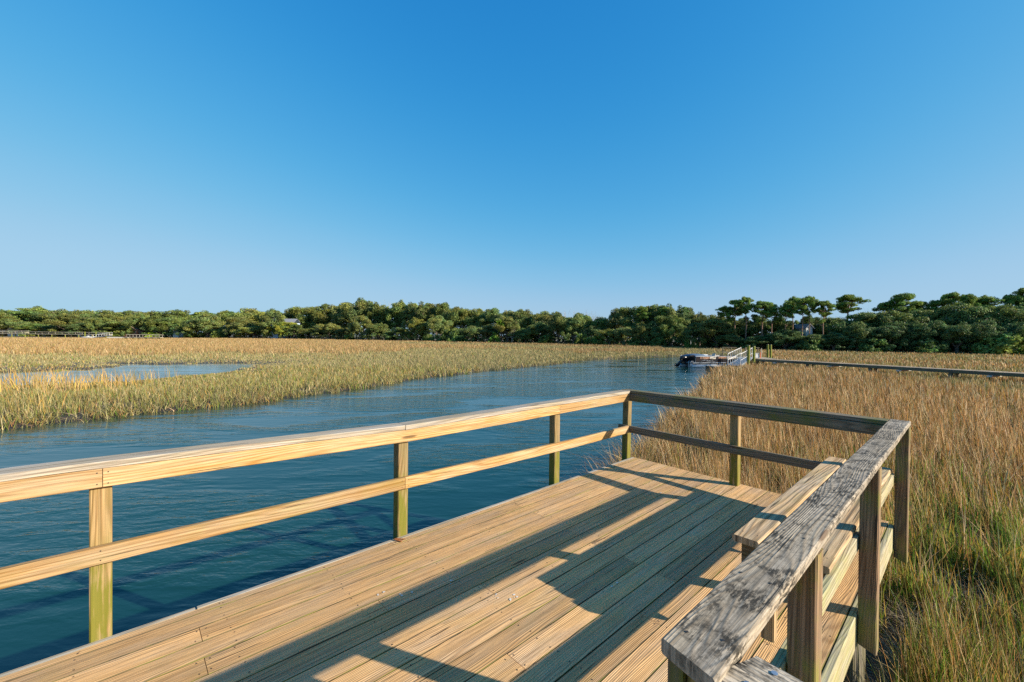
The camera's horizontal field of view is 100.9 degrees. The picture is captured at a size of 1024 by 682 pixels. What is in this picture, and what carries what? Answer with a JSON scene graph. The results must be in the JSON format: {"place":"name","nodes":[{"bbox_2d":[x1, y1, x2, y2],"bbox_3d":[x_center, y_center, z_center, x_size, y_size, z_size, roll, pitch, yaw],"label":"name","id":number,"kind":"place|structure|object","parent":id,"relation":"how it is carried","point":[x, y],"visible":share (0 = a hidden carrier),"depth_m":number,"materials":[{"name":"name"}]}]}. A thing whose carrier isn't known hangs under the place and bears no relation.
{"place":"outdoors","nodes":[
{"label":"outdoors","id":0,"kind":"place"},
{"bbox_2d":[0,356,737,673],"bbox_3d":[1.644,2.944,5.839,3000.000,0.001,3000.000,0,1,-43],"label":"creek water","id":1,"kind":"structure","parent":0,"point":[42,619],"depth_m":8.71,"materials":[{"name":"liquid"}]},
{"bbox_2d":[673,353,736,367],"bbox_3d":[20.191,2.123,44.592,7.010,1.599,2.520,0,1,-14],"label":"pontoon boat","id":2,"kind":"object","parent":1,"relation":"on","point":[695,360],"visible":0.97,"depth_m":43.58,"materials":[{"name":"metal"}]},
{"bbox_2d":[0,334,1023,681],"bbox_3d":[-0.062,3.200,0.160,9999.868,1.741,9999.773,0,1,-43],"label":"marsh ground","id":3,"kind":"structure","parent":0,"point":[870,660],"depth_m":15.79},
{"bbox_2d":[0,306,52,328],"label":"live oak","id":4,"kind":"object","parent":3,"relation":"on","point":[24,313],"visible":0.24,"depth_m":275.58,"materials":[{"name":"green plant"}]},
{"bbox_2d":[29,308,73,325],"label":"live oak","id":5,"kind":"object","parent":3,"relation":"on","point":[36,318],"visible":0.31,"depth_m":270.90,"materials":[{"name":"green plant"}]},
{"bbox_2d":[43,312,89,336],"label":"live oak","id":6,"kind":"object","parent":3,"relation":"on","point":[66,318],"visible":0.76,"depth_m":249.19,"materials":[{"name":"green plant"}]},
{"bbox_2d":[59,322,101,335],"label":"live oak","id":7,"kind":"object","parent":3,"relation":"on","point":[69,328],"visible":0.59,"depth_m":245.80,"materials":[{"name":"green plant"}]},
{"bbox_2d":[84,317,118,335],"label":"live oak","id":8,"kind":"object","parent":3,"relation":"on","point":[96,323],"visible":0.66,"depth_m":247.22,"materials":[{"name":"green plant"}]},
{"bbox_2d":[92,321,136,336],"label":"live oak","id":9,"kind":"object","parent":3,"relation":"on","point":[119,328],"visible":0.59,"depth_m":247.04,"materials":[{"name":"green plant"}]},
{"bbox_2d":[101,310,149,330],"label":"live oak","id":10,"kind":"object","parent":3,"relation":"on","point":[118,317],"visible":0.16,"depth_m":268.29,"materials":[{"name":"green plant"}]},
{"bbox_2d":[119,312,154,336],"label":"live oak","id":11,"kind":"object","parent":3,"relation":"on","point":[138,319],"visible":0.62,"depth_m":247.64,"materials":[{"name":"green plant"}]},
{"bbox_2d":[140,314,175,336],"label":"live oak","id":12,"kind":"object","parent":3,"relation":"on","point":[152,321],"visible":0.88,"depth_m":245.23,"materials":[{"name":"green plant"}]},
{"bbox_2d":[153,315,190,336],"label":"live oak","id":13,"kind":"object","parent":3,"relation":"on","point":[171,323],"visible":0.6,"depth_m":247.38,"materials":[{"name":"green plant"}]},
{"bbox_2d":[153,309,190,333],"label":"live oak","id":14,"kind":"object","parent":3,"relation":"on","point":[179,313],"visible":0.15,"depth_m":270.08,"materials":[{"name":"green plant"}]},
{"bbox_2d":[175,321,208,335],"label":"live oak","id":15,"kind":"object","parent":3,"relation":"on","point":[183,324],"visible":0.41,"depth_m":239.42,"materials":[{"name":"green plant"}]},
{"bbox_2d":[182,313,225,337],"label":"live oak","id":16,"kind":"object","parent":3,"relation":"on","point":[209,319],"visible":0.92,"depth_m":239.79,"materials":[{"name":"green plant"}]},
{"bbox_2d":[221,317,258,337],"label":"live oak","id":17,"kind":"object","parent":3,"relation":"on","point":[234,323],"visible":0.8,"depth_m":234.49,"materials":[{"name":"green plant"}]},
{"bbox_2d":[229,308,262,337],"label":"live oak","id":18,"kind":"object","parent":3,"relation":"on","point":[251,313],"visible":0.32,"depth_m":251.81,"materials":[{"name":"green plant"}]},
{"bbox_2d":[231,326,265,337],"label":"live oak","id":19,"kind":"object","parent":3,"relation":"on","point":[249,331],"visible":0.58,"depth_m":230.20,"materials":[{"name":"green plant"}]},
{"bbox_2d":[253,310,287,336],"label":"live oak","id":20,"kind":"object","parent":3,"relation":"on","point":[266,319],"visible":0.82,"depth_m":228.05,"materials":[{"name":"green plant"}]},
{"bbox_2d":[288,306,324,334],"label":"live oak","id":21,"kind":"object","parent":3,"relation":"on","point":[305,320],"visible":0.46,"depth_m":242.15,"materials":[{"name":"green plant"}]},
{"bbox_2d":[305,303,337,337],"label":"live oak","id":22,"kind":"object","parent":3,"relation":"on","point":[319,316],"visible":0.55,"depth_m":237.15,"materials":[{"name":"green plant"}]},
{"bbox_2d":[310,322,343,338],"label":"live oak","id":23,"kind":"object","parent":3,"relation":"on","point":[326,330],"visible":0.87,"depth_m":218.24,"materials":[{"name":"green plant"}]},
{"bbox_2d":[334,297,374,329],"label":"live oak","id":24,"kind":"object","parent":3,"relation":"on","point":[359,307],"visible":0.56,"depth_m":226.58,"materials":[{"name":"green plant"}]},
{"bbox_2d":[347,315,372,338],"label":"live oak","id":25,"kind":"object","parent":3,"relation":"on","point":[359,323],"visible":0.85,"depth_m":205.40,"materials":[{"name":"green plant"}]},
{"bbox_2d":[363,301,386,338],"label":"live oak","id":26,"kind":"object","parent":3,"relation":"on","point":[378,317],"visible":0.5,"depth_m":224.24,"materials":[{"name":"green plant"}]},
{"bbox_2d":[0,337,751,433],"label":"marsh grass","id":27,"kind":"structure","parent":3,"relation":"on","point":[382,355],"depth_m":39.07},
{"bbox_2d":[362,323,389,339],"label":"live oak","id":28,"kind":"object","parent":3,"relation":"on","point":[376,330],"visible":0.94,"depth_m":202.15,"materials":[{"name":"green plant"}]},
{"bbox_2d":[379,299,413,338],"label":"live oak","id":29,"kind":"object","parent":3,"relation":"on","point":[392,316],"visible":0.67,"depth_m":218.66,"materials":[{"name":"green plant"}]},
{"bbox_2d":[383,327,412,339],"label":"live oak","id":30,"kind":"object","parent":3,"relation":"on","point":[401,332],"visible":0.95,"depth_m":194.38,"materials":[{"name":"green plant"}]},
{"bbox_2d":[399,302,419,327],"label":"live oak","id":31,"kind":"object","parent":3,"relation":"on","point":[405,315],"visible":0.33,"depth_m":216.46,"materials":[{"name":"green plant"}]},
{"bbox_2d":[403,317,429,340],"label":"live oak","id":32,"kind":"object","parent":3,"relation":"on","point":[414,324],"visible":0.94,"depth_m":191.22,"materials":[{"name":"green plant"}]},
{"bbox_2d":[407,301,435,322],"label":"live oak","id":33,"kind":"object","parent":3,"relation":"on","point":[420,311],"visible":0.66,"depth_m":208.53,"materials":[{"name":"green plant"}]},
{"bbox_2d":[424,315,452,339],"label":"live oak","id":34,"kind":"object","parent":3,"relation":"on","point":[437,325],"visible":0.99,"depth_m":187.22,"materials":[{"name":"green plant"}]},
{"bbox_2d":[426,302,458,334],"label":"live oak","id":35,"kind":"object","parent":3,"relation":"on","point":[440,309],"visible":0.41,"depth_m":204.83,"materials":[{"name":"green plant"}]},
{"bbox_2d":[0,457,893,681],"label":"viewing deck","id":36,"kind":"structure","parent":3,"relation":"on","point":[617,571],"depth_m":2.58,"materials":[{"name":"wood"}]},
{"bbox_2d":[0,390,631,642],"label":"deck railing","id":37,"kind":"object","parent":36,"relation":"attached to","point":[99,477],"visible":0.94,"depth_m":2.64,"materials":[{"name":"brown wood"}]},
{"bbox_2d":[618,389,889,485],"bbox_3d":[2.438,1.273,4.819,0.153,1.178,2.796,0,1,-41],"label":"deck railing","id":38,"kind":"object","parent":36,"relation":"attached to","point":[736,411],"visible":0.88,"depth_m":4.65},
{"bbox_2d":[661,419,910,681],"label":"deck railing","id":39,"kind":"object","parent":36,"relation":"attached to","point":[712,634],"visible":0.98,"depth_m":1.51,"materials":[{"name":"grey wood"}]},
{"bbox_2d":[722,656,802,681],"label":"handrail","id":40,"kind":"object","parent":39,"relation":"attached to","point":[756,669],"visible":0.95,"depth_m":0.93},
{"bbox_2d":[732,456,891,577],"bbox_3d":[2.336,1.213,3.117,2.484,0.178,0.466,0,1,-43],"label":"bench","id":41,"kind":"object","parent":39,"relation":"attached to","point":[754,533],"visible":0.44,"depth_m":2.67,"materials":[{"name":"brown wood"}]},
{"bbox_2d":[441,306,471,338],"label":"live oak","id":42,"kind":"object","parent":3,"relation":"on","point":[455,317],"visible":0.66,"depth_m":194.89,"materials":[{"name":"green plant"}]},
{"bbox_2d":[457,325,484,340],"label":"live oak","id":43,"kind":"object","parent":3,"relation":"on","point":[471,331],"visible":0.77,"depth_m":177.68,"materials":[{"name":"green plant"}]},
{"bbox_2d":[459,308,488,339],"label":"live oak","id":44,"kind":"object","parent":3,"relation":"on","point":[474,318],"visible":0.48,"depth_m":193.99,"materials":[{"name":"green plant"}]},
{"bbox_2d":[477,324,500,341],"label":"live oak","id":45,"kind":"object","parent":3,"relation":"on","point":[487,331],"visible":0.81,"depth_m":169.28,"materials":[{"name":"green plant"}]},
{"bbox_2d":[477,308,503,339],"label":"live oak","id":46,"kind":"object","parent":3,"relation":"on","point":[488,316],"visible":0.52,"depth_m":185.76,"materials":[{"name":"green plant"}]},
{"bbox_2d":[492,316,519,341],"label":"live oak","id":47,"kind":"object","parent":3,"relation":"on","point":[512,326],"visible":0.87,"depth_m":163.62,"materials":[{"name":"green plant"}]},
{"bbox_2d":[0,328,1020,351],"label":"undergrowth","id":48,"kind":"object","parent":3,"relation":"on","point":[533,339],"visible":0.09,"depth_m":168.49,"materials":[{"name":"green plant"}]},
{"bbox_2d":[511,309,532,339],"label":"live oak","id":49,"kind":"object","parent":3,"relation":"on","point":[522,318],"visible":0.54,"depth_m":172.90,"materials":[{"name":"green plant"}]},
{"bbox_2d":[507,328,538,341],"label":"live oak","id":50,"kind":"object","parent":3,"relation":"on","point":[521,335],"visible":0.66,"depth_m":158.76,"materials":[{"name":"green plant"}]},
{"bbox_2d":[522,322,553,341],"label":"live oak","id":51,"kind":"object","parent":3,"relation":"on","point":[537,328],"visible":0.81,"depth_m":155.96,"materials":[{"name":"green plant"}]},
{"bbox_2d":[543,313,571,342],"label":"live oak","id":52,"kind":"object","parent":3,"relation":"on","point":[554,323],"visible":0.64,"depth_m":150.36,"materials":[{"name":"green plant"}]},
{"bbox_2d":[557,315,585,343],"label":"live oak","id":53,"kind":"object","parent":3,"relation":"on","point":[577,323],"visible":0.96,"depth_m":146.38,"materials":[{"name":"green plant"}]},
{"bbox_2d":[596,328,623,344],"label":"live oak","id":54,"kind":"object","parent":3,"relation":"on","point":[604,334],"visible":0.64,"depth_m":130.25,"materials":[{"name":"green plant"}]},
{"bbox_2d":[604,307,633,338],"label":"live oak","id":55,"kind":"object","parent":3,"relation":"on","point":[613,319],"visible":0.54,"depth_m":148.45,"materials":[{"name":"green plant"}]},
{"bbox_2d":[607,326,634,344],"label":"live oak","id":56,"kind":"object","parent":3,"relation":"on","point":[618,332],"visible":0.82,"depth_m":127.88,"materials":[{"name":"green plant"}]},
{"bbox_2d":[618,306,648,334],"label":"live oak","id":57,"kind":"object","parent":3,"relation":"on","point":[628,314],"visible":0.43,"depth_m":138.94,"materials":[{"name":"green plant"}]},
{"bbox_2d":[630,321,652,345],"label":"live oak","id":58,"kind":"object","parent":3,"relation":"on","point":[642,328],"visible":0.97,"depth_m":123.75,"materials":[{"name":"green plant"}]},
{"bbox_2d":[649,303,681,341],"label":"live oak","id":59,"kind":"object","parent":3,"relation":"on","point":[671,311],"visible":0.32,"depth_m":132.46,"materials":[{"name":"green plant"}]},
{"bbox_2d":[654,314,690,346],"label":"live oak","id":60,"kind":"object","parent":3,"relation":"on","point":[675,324],"visible":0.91,"depth_m":121.04,"materials":[{"name":"green plant"}]},
{"bbox_2d":[674,305,694,344],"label":"live oak","id":61,"kind":"object","parent":3,"relation":"on","point":[687,313],"visible":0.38,"depth_m":134.50,"materials":[{"name":"green plant"}]},
{"bbox_2d":[681,322,712,344],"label":"live oak","id":62,"kind":"object","parent":3,"relation":"on","point":[687,333],"visible":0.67,"depth_m":114.85,"materials":[{"name":"green plant"}]},
{"bbox_2d":[697,318,736,347],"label":"live oak","id":63,"kind":"object","parent":3,"relation":"on","point":[714,327],"visible":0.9,"depth_m":110.56,"materials":[{"name":"green plant"}]},
{"bbox_2d":[715,306,736,324],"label":"pine tree","id":64,"kind":"object","parent":3,"relation":"on","point":[724,313],"visible":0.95,"depth_m":111.82,"materials":[{"name":"green plant"}]},
{"bbox_2d":[710,333,745,348],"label":"live oak","id":65,"kind":"object","parent":3,"relation":"on","point":[736,338],"visible":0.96,"depth_m":108.10,"materials":[{"name":"green plant"}]},
{"bbox_2d":[726,299,745,328],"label":"pine tree","id":66,"kind":"object","parent":3,"relation":"on","point":[735,303],"visible":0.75,"depth_m":110.54,"materials":[{"name":"green plant"}]},
{"bbox_2d":[729,318,754,344],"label":"live oak","id":67,"kind":"object","parent":3,"relation":"on","point":[740,323],"visible":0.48,"depth_m":113.08,"materials":[{"name":"green plant"}]},
{"bbox_2d":[738,296,756,338],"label":"pine tree","id":68,"kind":"object","parent":3,"relation":"on","point":[747,307],"visible":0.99,"depth_m":108.13,"materials":[{"name":"green plant"}]},
{"bbox_2d":[743,315,771,338],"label":"live oak","id":69,"kind":"object","parent":3,"relation":"on","point":[755,327],"visible":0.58,"depth_m":111.04,"materials":[{"name":"green plant"}]},
{"bbox_2d":[738,335,781,348],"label":"live oak","id":70,"kind":"object","parent":3,"relation":"on","point":[760,339],"visible":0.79,"depth_m":103.36,"materials":[{"name":"green plant"}]},
{"bbox_2d":[750,300,779,347],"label":"pine tree","id":71,"kind":"object","parent":3,"relation":"on","point":[760,305],"visible":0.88,"depth_m":105.87,"materials":[{"name":"green plant"}]},
{"bbox_2d":[761,306,781,348],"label":"pine tree","id":72,"kind":"object","parent":3,"relation":"on","point":[773,312],"visible":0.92,"depth_m":104.46,"materials":[{"name":"green plant"}]},
{"bbox_2d":[764,316,797,347],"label":"live oak","id":73,"kind":"object","parent":3,"relation":"on","point":[780,325],"visible":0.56,"depth_m":106.11,"materials":[{"name":"green plant"}]},
{"bbox_2d":[764,329,805,349],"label":"live oak","id":74,"kind":"object","parent":3,"relation":"on","point":[779,336],"visible":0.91,"depth_m":100.64,"materials":[{"name":"green plant"}]},
{"bbox_2d":[547,347,1023,681],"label":"marsh grass","id":75,"kind":"structure","parent":3,"relation":"on","point":[984,419],"depth_m":8.11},
{"bbox_2d":[779,303,794,344],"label":"pine tree","id":76,"kind":"object","parent":3,"relation":"on","point":[784,307],"visible":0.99,"depth_m":102.60,"materials":[{"name":"green plant"}]},
{"bbox_2d":[792,298,812,335],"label":"pine tree","id":77,"kind":"object","parent":3,"relation":"on","point":[801,307],"visible":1,"depth_m":99.99,"materials":[{"name":"green plant"}]},
{"bbox_2d":[800,339,823,351],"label":"leafy bush","id":78,"kind":"object","parent":3,"relation":"on","point":[805,346],"visible":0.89,"depth_m":95.43,"materials":[{"name":"green plant"}]},
{"bbox_2d":[792,334,835,348],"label":"live oak","id":79,"kind":"object","parent":3,"relation":"on","point":[810,337],"visible":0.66,"depth_m":96.52,"materials":[{"name":"green plant"}]},
{"bbox_2d":[815,300,835,347],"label":"pine tree","id":80,"kind":"object","parent":3,"relation":"on","point":[822,312],"visible":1,"depth_m":98.18,"materials":[{"name":"green plant"}]},
{"bbox_2d":[813,332,856,350],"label":"live oak","id":81,"kind":"object","parent":3,"relation":"on","point":[838,338],"visible":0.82,"depth_m":95.18,"materials":[{"name":"green plant"}]},
{"bbox_2d":[813,318,870,349],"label":"live oak","id":82,"kind":"object","parent":3,"relation":"on","point":[839,325],"visible":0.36,"depth_m":100.16,"materials":[{"name":"green plant"}]},
{"bbox_2d":[833,294,871,318],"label":"pine tree","id":83,"kind":"object","parent":3,"relation":"on","point":[842,304],"visible":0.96,"depth_m":106.15,"materials":[{"name":"green plant"}]},
{"bbox_2d":[834,322,877,350],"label":"live oak","id":84,"kind":"object","parent":3,"relation":"on","point":[856,333],"visible":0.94,"depth_m":93.20,"materials":[{"name":"green plant"}]},
{"bbox_2d":[850,312,891,343],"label":"live oak","id":85,"kind":"object","parent":3,"relation":"on","point":[866,317],"visible":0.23,"depth_m":97.88,"materials":[{"name":"green plant"}]},
{"bbox_2d":[857,338,893,352],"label":"leafy bush","id":86,"kind":"object","parent":3,"relation":"on","point":[883,344],"visible":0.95,"depth_m":90.24,"materials":[{"name":"green plant"}]},
{"bbox_2d":[751,358,1023,380],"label":"boardwalk","id":87,"kind":"structure","parent":3,"relation":"on","point":[989,374],"depth_m":32.22,"materials":[{"name":"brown wood"}]},
{"bbox_2d":[853,310,929,345],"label":"live oak","id":88,"kind":"object","parent":3,"relation":"on","point":[886,318],"visible":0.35,"depth_m":95.27,"materials":[{"name":"green plant"}]},
{"bbox_2d":[867,324,918,350],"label":"live oak","id":89,"kind":"object","parent":3,"relation":"on","point":[889,333],"visible":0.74,"depth_m":90.85,"materials":[{"name":"green plant"}]},
{"bbox_2d":[886,292,922,311],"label":"pine tree","id":90,"kind":"object","parent":3,"relation":"on","point":[902,300],"visible":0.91,"depth_m":100.65,"materials":[{"name":"green plant"}]},
{"bbox_2d":[891,320,928,351],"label":"live oak","id":91,"kind":"object","parent":3,"relation":"on","point":[912,328],"visible":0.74,"depth_m":90.14,"materials":[{"name":"green plant"}]},
{"bbox_2d":[913,337,948,353],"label":"leafy bush","id":92,"kind":"object","parent":3,"relation":"on","point":[929,345],"visible":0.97,"depth_m":86.44,"materials":[{"name":"green plant"}]},
{"bbox_2d":[913,320,965,351],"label":"live oak","id":93,"kind":"object","parent":3,"relation":"on","point":[937,325],"visible":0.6,"depth_m":88.15,"materials":[{"name":"green plant"}]},
{"bbox_2d":[913,306,971,350],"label":"live oak","id":94,"kind":"object","parent":3,"relation":"on","point":[933,315],"visible":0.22,"depth_m":94.51,"materials":[{"name":"green plant"}]},
{"bbox_2d":[936,292,964,305],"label":"pine tree","id":95,"kind":"object","parent":3,"relation":"on","point":[952,298],"visible":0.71,"depth_m":98.41,"materials":[{"name":"green plant"}]},
{"bbox_2d":[930,322,983,352],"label":"live oak","id":96,"kind":"object","parent":3,"relation":"on","point":[964,334],"visible":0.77,"depth_m":86.07,"materials":[{"name":"green plant"}]},
{"bbox_2d":[936,303,994,350],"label":"live oak","id":97,"kind":"object","parent":3,"relation":"on","point":[960,312],"visible":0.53,"depth_m":91.19,"materials":[{"name":"green plant"}]},
{"bbox_2d":[959,293,980,306],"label":"pine tree","id":98,"kind":"object","parent":3,"relation":"on","point":[969,299],"visible":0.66,"depth_m":95.28,"materials":[{"name":"green plant"}]},
{"bbox_2d":[958,320,1011,350],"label":"live oak","id":99,"kind":"object","parent":3,"relation":"on","point":[989,329],"visible":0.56,"depth_m":84.56,"materials":[{"name":"green plant"}]},
{"bbox_2d":[954,305,1022,350],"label":"live oak","id":100,"kind":"object","parent":3,"relation":"on","point":[991,312],"visible":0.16,"depth_m":88.76,"materials":[{"name":"green plant"}]},
{"bbox_2d":[975,295,1004,307],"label":"pine tree","id":101,"kind":"object","parent":3,"relation":"on","point":[983,300],"visible":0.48,"depth_m":95.21,"materials":[{"name":"green plant"}]},
{"bbox_2d":[971,337,1012,354],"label":"leafy bush","id":102,"kind":"object","parent":3,"relation":"on","point":[982,348],"visible":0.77,"depth_m":82.83,"materials":[{"name":"green plant"}]},
{"bbox_2d":[988,332,1023,354],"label":"leafy bush","id":103,"kind":"object","parent":3,"relation":"on","point":[1014,342],"visible":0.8,"depth_m":81.26,"materials":[{"name":"green plant"}]},
{"bbox_2d":[993,304,1023,325],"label":"live oak","id":104,"kind":"object","parent":3,"relation":"on","point":[1016,309],"visible":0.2,"depth_m":87.09,"materials":[{"name":"green plant"}]},
{"bbox_2d":[996,294,1023,305],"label":"pine tree","id":105,"kind":"object","parent":3,"relation":"on","point":[1012,299],"visible":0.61,"depth_m":94.22,"materials":[{"name":"green plant"}]},
{"bbox_2d":[997,322,1023,347],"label":"live oak","id":106,"kind":"object","parent":3,"relation":"on","point":[1017,328],"visible":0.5,"depth_m":83.82,"materials":[{"name":"green plant"}]},
{"bbox_2d":[0,0,1023,336],"label":"sky","id":107,"kind":"structure","parent":0,"point":[596,157],"materials":[{"name":"blue"}]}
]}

